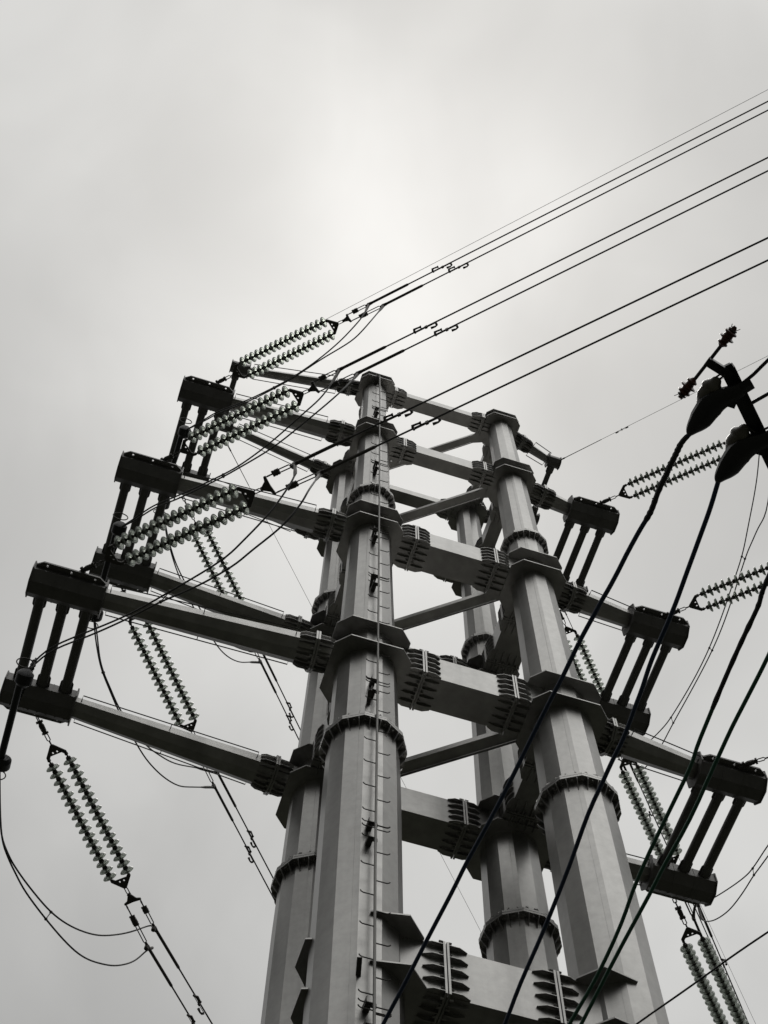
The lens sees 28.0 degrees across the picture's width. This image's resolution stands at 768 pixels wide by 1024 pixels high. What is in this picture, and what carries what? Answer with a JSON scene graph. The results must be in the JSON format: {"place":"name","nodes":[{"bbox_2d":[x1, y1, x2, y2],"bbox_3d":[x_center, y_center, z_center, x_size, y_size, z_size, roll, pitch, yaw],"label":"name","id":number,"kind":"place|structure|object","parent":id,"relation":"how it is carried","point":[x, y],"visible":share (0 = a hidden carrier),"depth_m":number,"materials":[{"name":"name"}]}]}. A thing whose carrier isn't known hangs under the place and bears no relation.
{"place":"outdoors","nodes":[
{"label":"outdoors","id":0,"kind":"place"},
{"bbox_2d":[0,0,767,1023],"label":"sky","id":1,"kind":"structure","parent":0,"point":[187,187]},
{"bbox_2d":[565,612,755,1023],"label":"shield wire","id":2,"kind":"object","parent":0,"point":[680,861],"visible":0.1,"depth_m":55.99,"materials":[{"name":"grey metal"}]},
{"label":"conductor","id":3,"kind":"object","parent":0,"visible":0},
{"bbox_2d":[693,845,767,921],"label":"jumper cable","id":4,"kind":"object","parent":3,"relation":"attached to","point":[699,909],"visible":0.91,"depth_m":38.84,"materials":[{"name":"grey metal"}]},
{"label":"ground","id":5,"kind":"structure","parent":0,"visible":0},
{"bbox_2d":[0,359,767,1023],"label":"transmission tower","id":6,"kind":"structure","parent":5,"relation":"on","point":[352,813],"depth_m":31.69,"materials":[{"name":"metal"}]},
{"bbox_2d":[36,717,157,950],"bbox_3d":[-6.100,6.745,32.562,0.714,0.302,5.889,-23,-79,9],"label":"insulator string","id":7,"kind":"object","parent":6,"relation":"attached to","point":[85,829],"visible":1,"depth_m":32.46,"materials":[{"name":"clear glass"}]},
{"bbox_2d":[149,950,195,1023],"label":"conductor","id":8,"kind":"object","parent":7,"relation":"attached to","point":[192,1020],"visible":1,"depth_m":33.48,"materials":[{"name":"grey metal"}]},
{"bbox_2d":[0,464,320,965],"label":"jumper cable","id":9,"kind":"object","parent":8,"relation":"attached to","point":[24,677],"visible":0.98,"depth_m":29.05,"materials":[{"name":"grey metal"}]},
{"bbox_2d":[156,931,212,1023],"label":"conductor","id":10,"kind":"object","parent":7,"relation":"attached to","point":[195,996],"visible":1,"depth_m":33.50,"materials":[{"name":"grey metal"}]},
{"bbox_2d":[120,589,219,788],"bbox_3d":[-5.402,4.389,38.812,0.714,0.302,6.049,-21,-75,9],"label":"insulator string","id":11,"kind":"object","parent":6,"relation":"attached to","point":[179,688],"visible":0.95,"depth_m":38.67,"materials":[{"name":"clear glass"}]},
{"bbox_2d":[88,370,358,788],"bbox_3d":[-4.465,1.762,35.910,4.430,3.681,11.969,16,-68,-7],"label":"jumper cable","id":12,"kind":"object","parent":11,"relation":"hanging from","point":[119,528],"visible":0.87,"depth_m":35.01,"materials":[{"name":"grey metal"}]},
{"bbox_2d":[215,788,272,897],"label":"conductor","id":13,"kind":"object","parent":11,"relation":"attached to","point":[248,849],"visible":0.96,"depth_m":40.16,"materials":[{"name":"grey metal"}]},
{"bbox_2d":[218,774,273,877],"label":"conductor","id":14,"kind":"object","parent":11,"relation":"attached to","point":[251,835],"visible":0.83,"depth_m":40.01,"materials":[{"name":"grey metal"}]},
{"bbox_2d":[72,460,324,572],"bbox_3d":[-3.732,0.174,29.800,5.829,0.302,0.714,-23,-69,20],"label":"insulator string","id":15,"kind":"object","parent":6,"relation":"attached to","point":[171,539],"visible":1,"depth_m":29.80,"materials":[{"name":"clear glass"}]},
{"bbox_2d":[298,237,767,462],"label":"conductor","id":16,"kind":"object","parent":15,"relation":"attached to","point":[399,414],"visible":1,"depth_m":28.15,"materials":[{"name":"grey metal"}]},
{"bbox_2d":[324,259,767,471],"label":"conductor","id":17,"kind":"object","parent":15,"relation":"attached to","point":[427,422],"visible":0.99,"depth_m":28.21,"materials":[{"name":"grey metal"}]},
{"bbox_2d":[182,497,262,663],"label":"insulator string","id":18,"kind":"object","parent":6,"relation":"attached to","point":[223,564],"visible":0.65,"depth_m":44.84,"materials":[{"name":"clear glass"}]},
{"bbox_2d":[261,664,298,739],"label":"conductor","id":19,"kind":"object","parent":18,"relation":"attached to","point":[275,692],"visible":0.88,"depth_m":46.29,"materials":[{"name":"grey metal"}]},
{"bbox_2d":[263,655,299,728],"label":"conductor","id":20,"kind":"object","parent":18,"relation":"attached to","point":[275,679],"visible":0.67,"depth_m":46.20,"materials":[{"name":"grey metal"}]},
{"bbox_2d":[153,304,383,663],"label":"jumper cable","id":21,"kind":"object","parent":20,"relation":"attached to","point":[183,431],"visible":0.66,"depth_m":40.99,"materials":[{"name":"grey metal"}]},
{"bbox_2d":[160,367,361,460],"bbox_3d":[-3.063,-2.203,35.835,5.889,0.302,0.714,-23,-69,23],"label":"insulator string","id":22,"kind":"object","parent":6,"relation":"attached to","point":[211,428],"visible":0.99,"depth_m":35.85,"materials":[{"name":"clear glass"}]},
{"bbox_2d":[342,157,767,368],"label":"conductor","id":23,"kind":"object","parent":22,"relation":"attached to","point":[375,351],"visible":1,"depth_m":33.94,"materials":[{"name":"grey metal"}]},
{"bbox_2d":[361,170,767,371],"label":"conductor","id":24,"kind":"object","parent":22,"relation":"attached to","point":[399,352],"visible":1,"depth_m":33.97,"materials":[{"name":"grey metal"}]},
{"bbox_2d":[215,302,386,383],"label":"insulator string","id":25,"kind":"object","parent":6,"relation":"attached to","point":[280,359],"visible":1,"depth_m":42.04,"materials":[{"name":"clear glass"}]},
{"bbox_2d":[371,101,767,303],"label":"conductor","id":26,"kind":"object","parent":25,"relation":"attached to","point":[398,289],"visible":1,"depth_m":40.02,"materials":[{"name":"grey metal"}]},
{"bbox_2d":[386,110,767,304],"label":"conductor","id":27,"kind":"object","parent":25,"relation":"attached to","point":[412,290],"visible":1,"depth_m":39.99,"materials":[{"name":"grey metal"}]},
{"bbox_2d":[227,445,476,923],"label":"shield wire","id":28,"kind":"object","parent":6,"relation":"attached to","point":[311,606],"visible":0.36,"depth_m":50.19,"materials":[{"name":"grey metal"}]},
{"bbox_2d":[325,90,766,319],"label":"shield wire","id":29,"kind":"object","parent":6,"relation":"attached to","point":[546,204],"visible":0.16,"depth_m":45.57,"materials":[{"name":"grey metal"}]},
{"bbox_2d":[559,609,623,766],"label":"insulator string","id":30,"kind":"object","parent":6,"relation":"attached to","point":[591,666],"visible":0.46,"depth_m":46.13,"materials":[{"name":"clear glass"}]},
{"bbox_2d":[628,761,737,1001],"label":"conductor","id":31,"kind":"object","parent":30,"relation":"attached to","point":[632,769],"visible":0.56,"depth_m":47.93,"materials":[{"name":"grey metal"}]},
{"bbox_2d":[619,758,700,920],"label":"insulator string","id":32,"kind":"object","parent":6,"relation":"attached to","point":[638,804],"visible":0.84,"depth_m":40.24,"materials":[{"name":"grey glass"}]},
{"bbox_2d":[700,907,748,1023],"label":"conductor","id":33,"kind":"object","parent":32,"relation":"attached to","point":[711,935],"visible":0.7,"depth_m":41.85,"materials":[{"name":"grey metal"}]},
{"bbox_2d":[562,356,766,459],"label":"shield wire","id":34,"kind":"object","parent":6,"relation":"attached to","point":[639,420],"visible":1,"depth_m":48.27,"materials":[{"name":"grey metal"}]},
{"bbox_2d":[594,433,750,505],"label":"insulator string","id":35,"kind":"object","parent":6,"relation":"attached to","point":[663,468],"visible":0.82,"depth_m":43.74,"materials":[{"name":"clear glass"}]},
{"bbox_2d":[625,455,767,767],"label":"jumper cable","id":36,"kind":"object","parent":35,"relation":"hanging from","point":[709,647],"visible":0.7,"depth_m":42.00,"materials":[{"name":"grey metal"}]},
{"bbox_2d":[672,899,747,1023],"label":"insulator string","id":37,"kind":"object","parent":6,"relation":"attached to","point":[726,991],"visible":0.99,"depth_m":34.21,"materials":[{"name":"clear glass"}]},
{"bbox_2d":[659,561,767,617],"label":"insulator string","id":38,"kind":"object","parent":6,"relation":"attached to","point":[716,587],"visible":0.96,"depth_m":37.84,"materials":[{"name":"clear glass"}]},
{"bbox_2d":[732,757,767,768],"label":"insulator string","id":39,"kind":"object","parent":6,"relation":"attached to","point":[750,762],"visible":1,"depth_m":32.21,"materials":[{"name":"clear glass"}]},
{"bbox_2d":[674,325,767,467],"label":"utility pole","id":40,"kind":"object","parent":5,"relation":"on","point":[749,413],"visible":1,"depth_m":12.00,"materials":[{"name":"metal"}]},
{"bbox_2d":[503,482,719,1023],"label":"power cable","id":41,"kind":"object","parent":40,"relation":"attached to","point":[628,724],"visible":1,"depth_m":13.20,"materials":[{"name":"black plastic"}]},
{"bbox_2d":[568,573,767,1023],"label":"power cable","id":42,"kind":"object","parent":40,"relation":"attached to","point":[749,624],"visible":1,"depth_m":13.36,"materials":[{"name":"black plastic"}]},
{"bbox_2d":[579,652,767,1023],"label":"power cable","id":43,"kind":"object","parent":40,"relation":"attached to","point":[685,826],"visible":1,"depth_m":13.57,"materials":[{"name":"black plastic"}]},
{"bbox_2d":[636,931,767,1023],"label":"thin wire","id":44,"kind":"object","parent":40,"relation":"attached to","point":[702,977],"visible":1,"depth_m":12.93,"materials":[{"name":"black metal"}]},
{"bbox_2d":[686,373,754,435],"bbox_3d":[2.558,-0.880,11.980,0.638,0.239,0.296,-37,-72,14],"label":"strain insulator","id":45,"kind":"object","parent":40,"relation":"attached to","point":[715,399],"visible":1,"depth_m":11.91,"materials":[{"name":"grey ceramic"}]},
{"bbox_2d":[381,433,690,1023],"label":"power cable","id":46,"kind":"object","parent":45,"relation":"attached to","point":[668,469],"visible":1,"depth_m":13.06,"materials":[{"name":"black plastic"}]},
{"bbox_2d":[714,424,767,482],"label":"strain insulator","id":47,"kind":"object","parent":40,"relation":"attached to","point":[743,446],"visible":1,"depth_m":12.07,"materials":[{"name":"grey ceramic"}]},
{"bbox_2d":[743,358,767,380],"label":"power cable","id":48,"kind":"object","parent":40,"relation":"attached to","point":[758,369],"visible":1,"depth_m":11.89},
{"bbox_2d":[750,392,767,404],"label":"power cable","id":49,"kind":"object","parent":40,"relation":"attached to","point":[759,398],"visible":1,"depth_m":11.98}
]}

